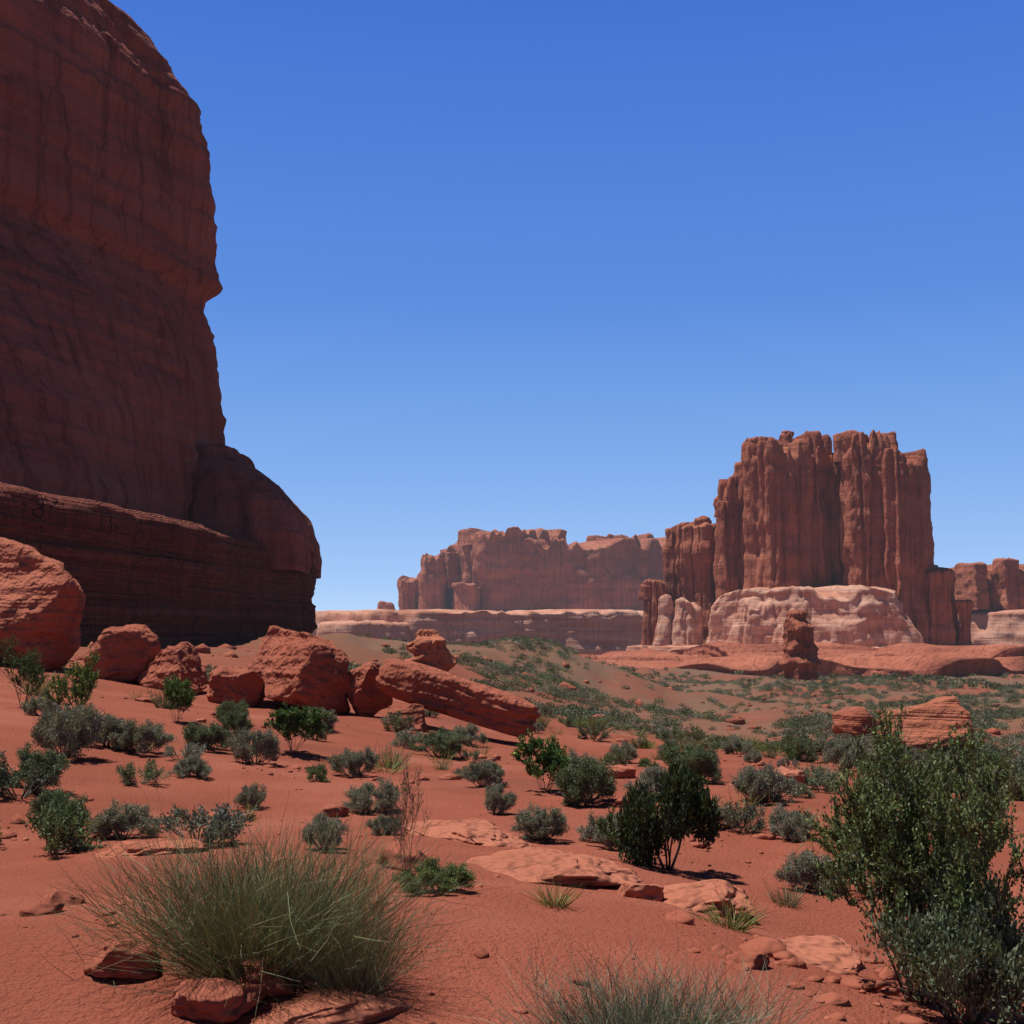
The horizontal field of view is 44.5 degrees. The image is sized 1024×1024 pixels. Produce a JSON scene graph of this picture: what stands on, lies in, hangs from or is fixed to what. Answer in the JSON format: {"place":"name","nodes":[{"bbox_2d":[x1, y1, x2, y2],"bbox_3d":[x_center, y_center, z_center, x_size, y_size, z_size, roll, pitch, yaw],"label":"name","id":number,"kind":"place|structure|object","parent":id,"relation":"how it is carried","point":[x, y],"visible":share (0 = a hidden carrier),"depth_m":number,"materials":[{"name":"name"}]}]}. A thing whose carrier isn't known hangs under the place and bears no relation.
{"place":"outdoors","nodes":[
{"label":"outdoors","id":0,"kind":"place"},
{"bbox_2d":[189,444,321,578],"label":"buttress wall","id":1,"kind":"structure","parent":0,"point":[234,490],"depth_m":164.21,"materials":[{"name":"stone"}]},
{"bbox_2d":[0,633,1023,1023],"bbox_3d":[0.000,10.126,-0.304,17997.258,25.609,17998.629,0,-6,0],"label":"ground","id":2,"kind":"structure","parent":0,"point":[36,987],"depth_m":9.94,"materials":[{"name":"sand"}]},
{"bbox_2d":[0,634,48,706],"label":"dark shrub","id":3,"kind":"object","parent":2,"relation":"on","point":[29,670],"visible":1,"depth_m":21.08,"materials":[{"name":"green plant"}]},
{"bbox_2d":[8,741,70,792],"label":"sage shrub","id":4,"kind":"object","parent":2,"relation":"on","point":[47,758],"visible":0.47,"depth_m":13.13,"materials":[{"name":"green plant"}]},
{"bbox_2d":[19,692,60,715],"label":"sage shrub","id":5,"kind":"object","parent":2,"relation":"on","point":[30,707],"visible":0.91,"depth_m":19.59,"materials":[{"name":"green plant"}]},
{"bbox_2d":[0,537,85,670],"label":"edge boulder","id":6,"kind":"object","parent":2,"relation":"on","point":[42,600],"visible":0.87,"depth_m":30.00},
{"bbox_2d":[28,785,92,823],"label":"sage shrub","id":7,"kind":"object","parent":2,"relation":"on","point":[46,796],"visible":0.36,"depth_m":11.53,"materials":[{"name":"green plant"}]},
{"bbox_2d":[39,888,84,905],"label":"rock","id":8,"kind":"object","parent":2,"relation":"on","point":[50,896],"visible":0.56,"depth_m":6.73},
{"bbox_2d":[29,701,106,760],"bbox_3d":[-5.676,2.821,16.052,1.035,0.805,0.911,-4,-7,32],"label":"sage shrub","id":9,"kind":"object","parent":2,"relation":"on","point":[73,731],"visible":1,"depth_m":15.86,"materials":[{"name":"green plant"}]},
{"bbox_2d":[42,646,99,709],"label":"shrub","id":10,"kind":"object","parent":2,"relation":"on","point":[86,682],"visible":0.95,"depth_m":18.51,"materials":[{"name":"green plant"}]},
{"bbox_2d":[92,712,131,747],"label":"sage shrub","id":11,"kind":"object","parent":2,"relation":"on","point":[112,722],"visible":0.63,"depth_m":16.96,"materials":[{"name":"green plant"}]},
{"bbox_2d":[83,935,159,979],"bbox_3d":[-1.701,1.934,5.452,0.318,0.153,0.330,2,-6,-16],"label":"rock","id":12,"kind":"object","parent":2,"relation":"on","point":[144,973],"visible":0.81,"depth_m":5.32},
{"bbox_2d":[83,624,161,683],"bbox_3d":[-9.316,3.432,29.824,1.818,1.523,1.771,3,-6,-25],"label":"boulder","id":13,"kind":"object","parent":2,"relation":"on","point":[129,653],"visible":0.67,"depth_m":29.10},
{"bbox_2d":[88,796,161,838],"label":"sage shrub","id":14,"kind":"object","parent":2,"relation":"on","point":[115,818],"visible":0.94,"depth_m":10.44,"materials":[{"name":"green plant"}]},
{"bbox_2d":[107,717,176,753],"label":"sage shrub","id":15,"kind":"object","parent":2,"relation":"on","point":[130,736],"visible":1,"depth_m":16.77,"materials":[{"name":"green plant"}]},
{"bbox_2d":[95,838,206,857],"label":"pale slab","id":16,"kind":"structure","parent":2,"relation":"on","point":[132,848],"depth_m":9.46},
{"bbox_2d":[0,482,318,646],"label":"wall base","id":17,"kind":"object","parent":2,"relation":"on","point":[168,581],"visible":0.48,"depth_m":128.50,"materials":[{"name":"stone"}]},
{"bbox_2d":[0,0,226,521],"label":"wall","id":18,"kind":"structure","parent":17,"relation":"on","point":[110,287],"depth_m":156.75,"materials":[{"name":"stone"}]},
{"bbox_2d":[138,642,207,693],"bbox_3d":[-7.915,3.679,29.382,1.436,1.254,1.492,-2,-6,18],"label":"boulder","id":19,"kind":"object","parent":2,"relation":"on","point":[182,660],"visible":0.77,"depth_m":29.03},
{"bbox_2d":[162,673,196,721],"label":"shrub","id":20,"kind":"object","parent":2,"relation":"on","point":[179,692],"visible":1,"depth_m":20.91,"materials":[{"name":"green plant"}]},
{"bbox_2d":[167,752,213,778],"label":"sage shrub","id":21,"kind":"object","parent":2,"relation":"on","point":[185,766],"visible":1,"depth_m":15.06,"materials":[{"name":"green plant"}]},
{"bbox_2d":[180,721,235,750],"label":"sage shrub","id":22,"kind":"object","parent":2,"relation":"on","point":[192,733],"visible":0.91,"depth_m":18.03,"materials":[{"name":"green plant"}]},
{"bbox_2d":[171,977,266,1023],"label":"rock","id":23,"kind":"object","parent":2,"relation":"on","point":[198,999],"visible":0.99,"depth_m":4.99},
{"bbox_2d":[214,698,250,720],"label":"sage shrub","id":24,"kind":"object","parent":2,"relation":"on","point":[223,707],"visible":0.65,"depth_m":21.93,"materials":[{"name":"green plant"}]},
{"bbox_2d":[206,666,264,706],"bbox_3d":[-6.249,3.946,28.136,1.310,0.938,1.100,0,-6,0],"label":"boulder","id":25,"kind":"object","parent":2,"relation":"on","point":[235,684],"visible":0.83,"depth_m":27.77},
{"bbox_2d":[218,708,254,732],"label":"sage shrub","id":26,"kind":"object","parent":2,"relation":"on","point":[231,720],"visible":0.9,"depth_m":20.36,"materials":[{"name":"green plant"}]},
{"bbox_2d":[236,782,267,810],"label":"sage shrub","id":27,"kind":"object","parent":2,"relation":"on","point":[253,796],"visible":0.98,"depth_m":13.37,"materials":[{"name":"green plant"}]},
{"bbox_2d":[226,726,281,763],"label":"sage shrub","id":28,"kind":"object","parent":2,"relation":"on","point":[266,744],"visible":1,"depth_m":17.16,"materials":[{"name":"green plant"}]},
{"bbox_2d":[6,774,504,1021],"bbox_3d":[-1.072,1.664,5.495,2.144,1.012,2.069,0,-6,0],"label":"broom shrub","id":29,"kind":"object","parent":2,"relation":"on","point":[238,935],"visible":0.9,"depth_m":5.36,"materials":[{"name":"plant"}]},
{"bbox_2d":[231,957,294,995],"bbox_3d":[-1.054,1.976,5.330,0.278,0.148,0.301,3,-6,-30],"label":"rock","id":30,"kind":"object","parent":2,"relation":"on","point":[276,988],"visible":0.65,"depth_m":5.23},
{"bbox_2d":[263,700,331,751],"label":"leafy shrub","id":31,"kind":"object","parent":2,"relation":"on","point":[294,719],"visible":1,"depth_m":19.18,"materials":[{"name":"green plant"}]},
{"bbox_2d":[247,625,349,714],"bbox_3d":[-4.912,3.661,28.862,1.988,2.088,2.705,3,-6,-26],"label":"boulder","id":32,"kind":"object","parent":2,"relation":"on","point":[296,668],"visible":0.9,"depth_m":27.98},
{"bbox_2d":[300,809,350,850],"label":"sage shrub","id":33,"kind":"object","parent":2,"relation":"on","point":[325,822],"visible":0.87,"depth_m":9.51,"materials":[{"name":"green plant"}]},
{"bbox_2d":[250,983,411,1023],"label":"flat rock","id":34,"kind":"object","parent":2,"relation":"on","point":[313,1007],"depth_m":5.06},
{"bbox_2d":[228,842,467,1000],"bbox_3d":[-0.659,1.777,5.428,1.133,0.748,1.147,3,-6,-28],"label":"grass clump","id":35,"kind":"object","parent":2,"relation":"on","point":[370,983],"visible":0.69,"depth_m":5.29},
{"bbox_2d":[326,745,381,776],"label":"sage shrub","id":36,"kind":"object","parent":2,"relation":"on","point":[351,761],"visible":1,"depth_m":17.06,"materials":[{"name":"green plant"}]},
{"bbox_2d":[316,620,410,641],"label":"rock ledge","id":37,"kind":"object","parent":2,"relation":"on","point":[377,629],"visible":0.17,"depth_m":920.54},
{"bbox_2d":[347,662,392,716],"bbox_3d":[-3.283,4.088,28.440,1.153,1.352,0.796,3,-6,-29],"label":"boulder","id":38,"kind":"object","parent":2,"relation":"on","point":[366,697],"visible":0.81,"depth_m":28.12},
{"bbox_2d":[341,776,401,814],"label":"sage shrub","id":39,"kind":"object","parent":2,"relation":"on","point":[366,790],"visible":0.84,"depth_m":13.35,"materials":[{"name":"green plant"}]},
{"bbox_2d":[365,813,402,835],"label":"sage shrub","id":40,"kind":"object","parent":2,"relation":"on","point":[377,824],"visible":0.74,"depth_m":11.25,"materials":[{"name":"green plant"}]},
{"bbox_2d":[379,841,427,870],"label":"rock","id":41,"kind":"object","parent":2,"relation":"on","point":[395,850],"visible":0.38,"depth_m":8.78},
{"bbox_2d":[379,751,432,891],"bbox_3d":[-0.679,1.968,7.940,0.360,0.930,0.330,0,-6,0],"label":"dead shrub","id":42,"kind":"object","parent":2,"relation":"on","point":[402,818],"visible":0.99,"depth_m":7.93,"materials":[{"name":"brown plant"}]},
{"bbox_2d":[388,703,427,730],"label":"boulder","id":43,"kind":"object","parent":2,"relation":"on","point":[416,711],"visible":0.6,"depth_m":26.05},
{"bbox_2d":[405,629,456,671],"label":"boulder","id":44,"kind":"object","parent":2,"relation":"on","point":[427,647],"visible":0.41,"depth_m":118.08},
{"bbox_2d":[390,855,477,894],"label":"leafy shrub","id":45,"kind":"object","parent":2,"relation":"on","point":[465,874],"visible":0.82,"depth_m":7.78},
{"bbox_2d":[406,724,465,757],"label":"sage shrub","id":46,"kind":"object","parent":2,"relation":"on","point":[442,741],"visible":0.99,"depth_m":21.40,"materials":[{"name":"green plant"}]},
{"bbox_2d":[375,659,539,736],"bbox_3d":[-1.162,4.048,27.321,3.533,1.684,1.500,-1,-6,7],"label":"slab boulder","id":47,"kind":"object","parent":2,"relation":"on","point":[434,689],"visible":0.97,"depth_m":26.67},
{"bbox_2d":[403,818,531,846],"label":"pale slab","id":48,"kind":"structure","parent":2,"relation":"on","point":[479,831],"depth_m":11.23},
{"bbox_2d":[452,721,487,744],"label":"sage shrub","id":49,"kind":"object","parent":2,"relation":"on","point":[470,731],"visible":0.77,"depth_m":25.01,"materials":[{"name":"green plant"}]},
{"bbox_2d":[312,609,642,654],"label":"rock ledge","id":50,"kind":"object","parent":2,"relation":"on","point":[592,631],"visible":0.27,"depth_m":944.68,"materials":[{"name":"stone"}]},
{"bbox_2d":[397,575,418,609],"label":"mesa step","id":51,"kind":"object","parent":50,"relation":"on","point":[408,592],"visible":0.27,"depth_m":1023.17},
{"bbox_2d":[417,553,449,609],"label":"rock pillar","id":52,"kind":"structure","parent":50,"relation":"on","point":[433,589],"depth_m":1022.21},
{"bbox_2d":[451,582,480,610],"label":"rock block","id":53,"kind":"structure","parent":50,"relation":"on","point":[466,596],"depth_m":1016.57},
{"bbox_2d":[440,537,665,611],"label":"mesa","id":54,"kind":"structure","parent":50,"relation":"on","point":[611,573],"depth_m":1021.42,"materials":[{"name":"stone"}]},
{"bbox_2d":[444,552,459,587],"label":"rock column","id":55,"kind":"structure","parent":54,"relation":"on","point":[452,562],"depth_m":1046.28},
{"bbox_2d":[455,526,566,588],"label":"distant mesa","id":56,"kind":"structure","parent":54,"relation":"on","point":[494,556],"depth_m":1023.59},
{"bbox_2d":[459,758,509,786],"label":"sage shrub","id":57,"kind":"object","parent":2,"relation":"on","point":[481,771],"visible":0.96,"depth_m":15.87,"materials":[{"name":"green plant"}]},
{"bbox_2d":[484,781,518,814],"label":"sage shrub","id":58,"kind":"object","parent":2,"relation":"on","point":[495,799],"visible":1,"depth_m":13.33,"materials":[{"name":"green plant"}]},
{"bbox_2d":[0,664,1023,906],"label":"scrub","id":59,"kind":"object","parent":2,"relation":"on","point":[48,824],"visible":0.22,"depth_m":16.10,"materials":[{"name":"green plant"}]},
{"bbox_2d":[0,679,1023,1023],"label":"stones","id":60,"kind":"object","parent":2,"relation":"on","point":[776,951],"visible":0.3,"depth_m":6.69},
{"bbox_2d":[69,640,1000,751],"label":"valley stones","id":61,"kind":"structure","parent":2,"relation":"on","point":[203,648],"depth_m":159.44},
{"bbox_2d":[510,727,570,791],"bbox_3d":[0.366,3.107,15.667,0.796,0.850,0.938,0,-6,0],"label":"leafy shrub","id":62,"kind":"object","parent":2,"relation":"on","point":[550,758],"visible":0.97,"depth_m":15.57,"materials":[{"name":"green plant"}]},
{"bbox_2d":[510,800,570,841],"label":"sage shrub","id":63,"kind":"object","parent":2,"relation":"on","point":[542,824],"visible":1,"depth_m":11.42,"materials":[{"name":"green plant"}]},
{"bbox_2d":[464,846,642,885],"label":"pale slab","id":64,"kind":"structure","parent":2,"relation":"on","point":[529,864],"depth_m":9.06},
{"bbox_2d":[521,873,587,913],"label":"grass tuft","id":65,"kind":"object","parent":2,"relation":"on","point":[551,902],"visible":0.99,"depth_m":7.73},
{"bbox_2d":[551,751,618,805],"bbox_3d":[0.855,3.126,14.632,0.809,0.704,0.902,0,-6,0],"label":"sage shrub","id":66,"kind":"object","parent":2,"relation":"on","point":[579,780],"visible":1,"depth_m":14.39,"materials":[{"name":"green plant"}]},
{"bbox_2d":[580,810,623,848],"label":"sage shrub","id":67,"kind":"object","parent":2,"relation":"on","point":[603,838],"visible":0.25,"depth_m":11.34,"materials":[{"name":"green plant"}]},
{"bbox_2d":[594,806,642,861],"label":"juniper shrub","id":68,"kind":"object","parent":2,"relation":"on","point":[611,834],"visible":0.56,"depth_m":10.57,"materials":[{"name":"green plant"}]},
{"bbox_2d":[609,741,638,762],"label":"sage shrub","id":69,"kind":"object","parent":2,"relation":"on","point":[629,752],"visible":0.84,"depth_m":24.80,"materials":[{"name":"green plant"}]},
{"bbox_2d":[616,882,663,901],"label":"rock","id":70,"kind":"object","parent":2,"relation":"on","point":[653,892],"visible":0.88,"depth_m":8.56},
{"bbox_2d":[455,919,847,1023],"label":"shrub","id":71,"kind":"object","parent":2,"relation":"on","point":[669,1015],"visible":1,"depth_m":4.58,"materials":[{"name":"plant"}]},
{"bbox_2d":[641,579,665,645],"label":"rock pillar","id":72,"kind":"object","parent":2,"relation":"on","point":[650,617],"visible":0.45,"depth_m":726.69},
{"bbox_2d":[652,594,673,645],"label":"rock pillar","id":73,"kind":"structure","parent":2,"relation":"on","point":[663,630],"depth_m":715.76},
{"bbox_2d":[613,756,721,870],"bbox_3d":[1.316,2.589,10.687,0.924,1.015,0.780,0,-6,0],"label":"juniper shrub","id":74,"kind":"object","parent":2,"relation":"on","point":[685,801],"visible":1,"depth_m":10.52,"materials":[{"name":"green plant"}]},
{"bbox_2d":[347,633,1023,761],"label":"scrub","id":75,"kind":"object","parent":2,"relation":"on","point":[623,720],"visible":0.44,"depth_m":179.55,"materials":[{"name":"green plant"}]},
{"bbox_2d":[670,597,702,645],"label":"rock outcrop","id":76,"kind":"object","parent":2,"relation":"on","point":[687,623],"visible":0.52,"depth_m":709.48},
{"bbox_2d":[662,522,716,643],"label":"rock column","id":77,"kind":"structure","parent":2,"relation":"on","point":[687,561],"depth_m":732.55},
{"bbox_2d":[670,741,722,784],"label":"sage shrub","id":78,"kind":"object","parent":2,"relation":"on","point":[705,761],"visible":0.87,"depth_m":16.88,"materials":[{"name":"green plant"}]},
{"bbox_2d":[662,879,754,916],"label":"pale slab","id":79,"kind":"structure","parent":2,"relation":"on","point":[683,895],"depth_m":8.57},
{"bbox_2d":[714,500,739,600],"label":"rock column","id":80,"kind":"structure","parent":2,"relation":"on","point":[726,539],"depth_m":709.48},
{"bbox_2d":[686,889,776,931],"bbox_3d":[1.407,2.539,7.977,0.602,0.288,0.623,0,-6,0],"label":"grass tuft","id":81,"kind":"object","parent":2,"relation":"on","point":[745,926],"visible":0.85,"depth_m":7.97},
{"bbox_2d":[722,948,769,969],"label":"rock","id":82,"kind":"object","parent":2,"relation":"on","point":[759,956],"visible":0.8,"depth_m":6.42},
{"bbox_2d":[726,597,780,643],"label":"rock outcrop","id":83,"kind":"object","parent":2,"relation":"on","point":[755,621],"visible":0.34,"depth_m":675.57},
{"bbox_2d":[733,759,796,805],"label":"sage shrub","id":84,"kind":"object","parent":2,"relation":"on","point":[762,784],"visible":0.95,"depth_m":14.52,"materials":[{"name":"green plant"}]},
{"bbox_2d":[741,437,816,588],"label":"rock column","id":85,"kind":"structure","parent":2,"relation":"on","point":[778,496],"depth_m":691.37,"materials":[{"name":"stone"}]},
{"bbox_2d":[745,431,834,586],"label":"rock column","id":86,"kind":"structure","parent":2,"relation":"on","point":[823,565],"depth_m":697.43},
{"bbox_2d":[766,803,819,842],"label":"sage shrub","id":87,"kind":"object","parent":2,"relation":"on","point":[785,829],"visible":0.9,"depth_m":12.49,"materials":[{"name":"green plant"}]},
{"bbox_2d":[778,610,820,679],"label":"hoodoo","id":88,"kind":"object","parent":2,"relation":"on","point":[799,660],"visible":0.92,"depth_m":321.06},
{"bbox_2d":[577,648,1023,676],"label":"rock ledge","id":89,"kind":"object","parent":2,"relation":"on","point":[956,664],"visible":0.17,"depth_m":512.13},
{"bbox_2d":[773,848,845,893],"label":"sage shrub","id":90,"kind":"object","parent":2,"relation":"on","point":[794,874],"visible":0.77,"depth_m":10.37,"materials":[{"name":"green plant"}]},
{"bbox_2d":[777,935,864,974],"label":"pale slab","id":91,"kind":"structure","parent":2,"relation":"on","point":[824,952],"depth_m":7.13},
{"bbox_2d":[629,667,1023,689],"bbox_3d":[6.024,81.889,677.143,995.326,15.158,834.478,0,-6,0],"label":"scrub","id":92,"kind":"object","parent":2,"relation":"on","point":[974,683],"visible":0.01,"depth_m":304.59,"materials":[{"name":"green plant"}]},
{"bbox_2d":[820,733,870,769],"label":"sage shrub","id":93,"kind":"object","parent":2,"relation":"on","point":[837,748],"visible":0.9,"depth_m":20.88,"materials":[{"name":"green plant"}]},
{"bbox_2d":[669,641,1023,657],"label":"rock ledge","id":94,"kind":"object","parent":2,"relation":"on","point":[720,649],"visible":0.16,"depth_m":599.72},
{"bbox_2d":[832,706,877,737],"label":"boulder","id":95,"kind":"object","parent":2,"relation":"on","point":[854,720],"visible":0.71,"depth_m":135.16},
{"bbox_2d":[838,429,897,588],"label":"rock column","id":96,"kind":"structure","parent":2,"relation":"on","point":[861,532],"depth_m":675.83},
{"bbox_2d":[833,430,868,465],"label":"organ cap","id":97,"kind":"object","parent":96,"relation":"on","point":[842,441],"visible":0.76,"depth_m":685.60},
{"bbox_2d":[881,447,933,643],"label":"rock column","id":98,"kind":"structure","parent":2,"relation":"on","point":[909,549],"depth_m":666.83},
{"bbox_2d":[796,699,1023,1003],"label":"leafy shrub","id":99,"kind":"object","parent":2,"relation":"on","point":[881,851],"visible":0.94,"depth_m":6.22,"materials":[{"name":"green plant"}]},
{"bbox_2d":[877,696,974,752],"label":"boulder","id":100,"kind":"object","parent":2,"relation":"on","point":[932,720],"visible":0.55,"depth_m":121.99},
{"bbox_2d":[856,830,1023,1023],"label":"sage shrub","id":101,"kind":"object","parent":2,"relation":"on","point":[973,963],"visible":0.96,"depth_m":5.78,"materials":[{"name":"green plant"}]},
{"bbox_2d":[924,567,960,645],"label":"rock pillar","id":102,"kind":"object","parent":2,"relation":"on","point":[944,627],"visible":0.59,"depth_m":661.96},
{"bbox_2d":[954,599,972,645],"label":"rock column","id":103,"kind":"structure","parent":2,"relation":"on","point":[964,608],"depth_m":659.65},
{"bbox_2d":[949,564,1023,626],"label":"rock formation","id":104,"kind":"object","parent":2,"relation":"on","point":[1018,592],"depth_m":933.96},
{"bbox_2d":[954,562,989,609],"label":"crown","id":105,"kind":"object","parent":104,"relation":"on","point":[971,582],"visible":0.81,"depth_m":928.30},
{"bbox_2d":[992,558,1022,609],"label":"rock pillar","id":106,"kind":"structure","parent":104,"relation":"on","point":[1008,570],"depth_m":929.55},
{"bbox_2d":[971,609,1023,644],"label":"bench","id":107,"kind":"object","parent":2,"relation":"on","point":[997,627],"visible":0.41,"depth_m":906.44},
{"bbox_2d":[109,0,1023,610],"label":"sky","id":108,"kind":"structure","parent":0,"point":[487,265],"materials":[{"name":"blue"}]},
{"bbox_2d":[713,476,745,598],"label":"rock pillar","id":109,"kind":"structure","parent":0,"point":[730,491],"depth_m":715.04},
{"bbox_2d":[705,585,923,646],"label":"organ apron","id":110,"kind":"object","parent":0,"point":[861,615],"visible":0.44,"depth_m":656.83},
{"bbox_2d":[827,453,843,585],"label":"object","id":111,"kind":"structure","parent":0,"point":[833,484],"depth_m":701.15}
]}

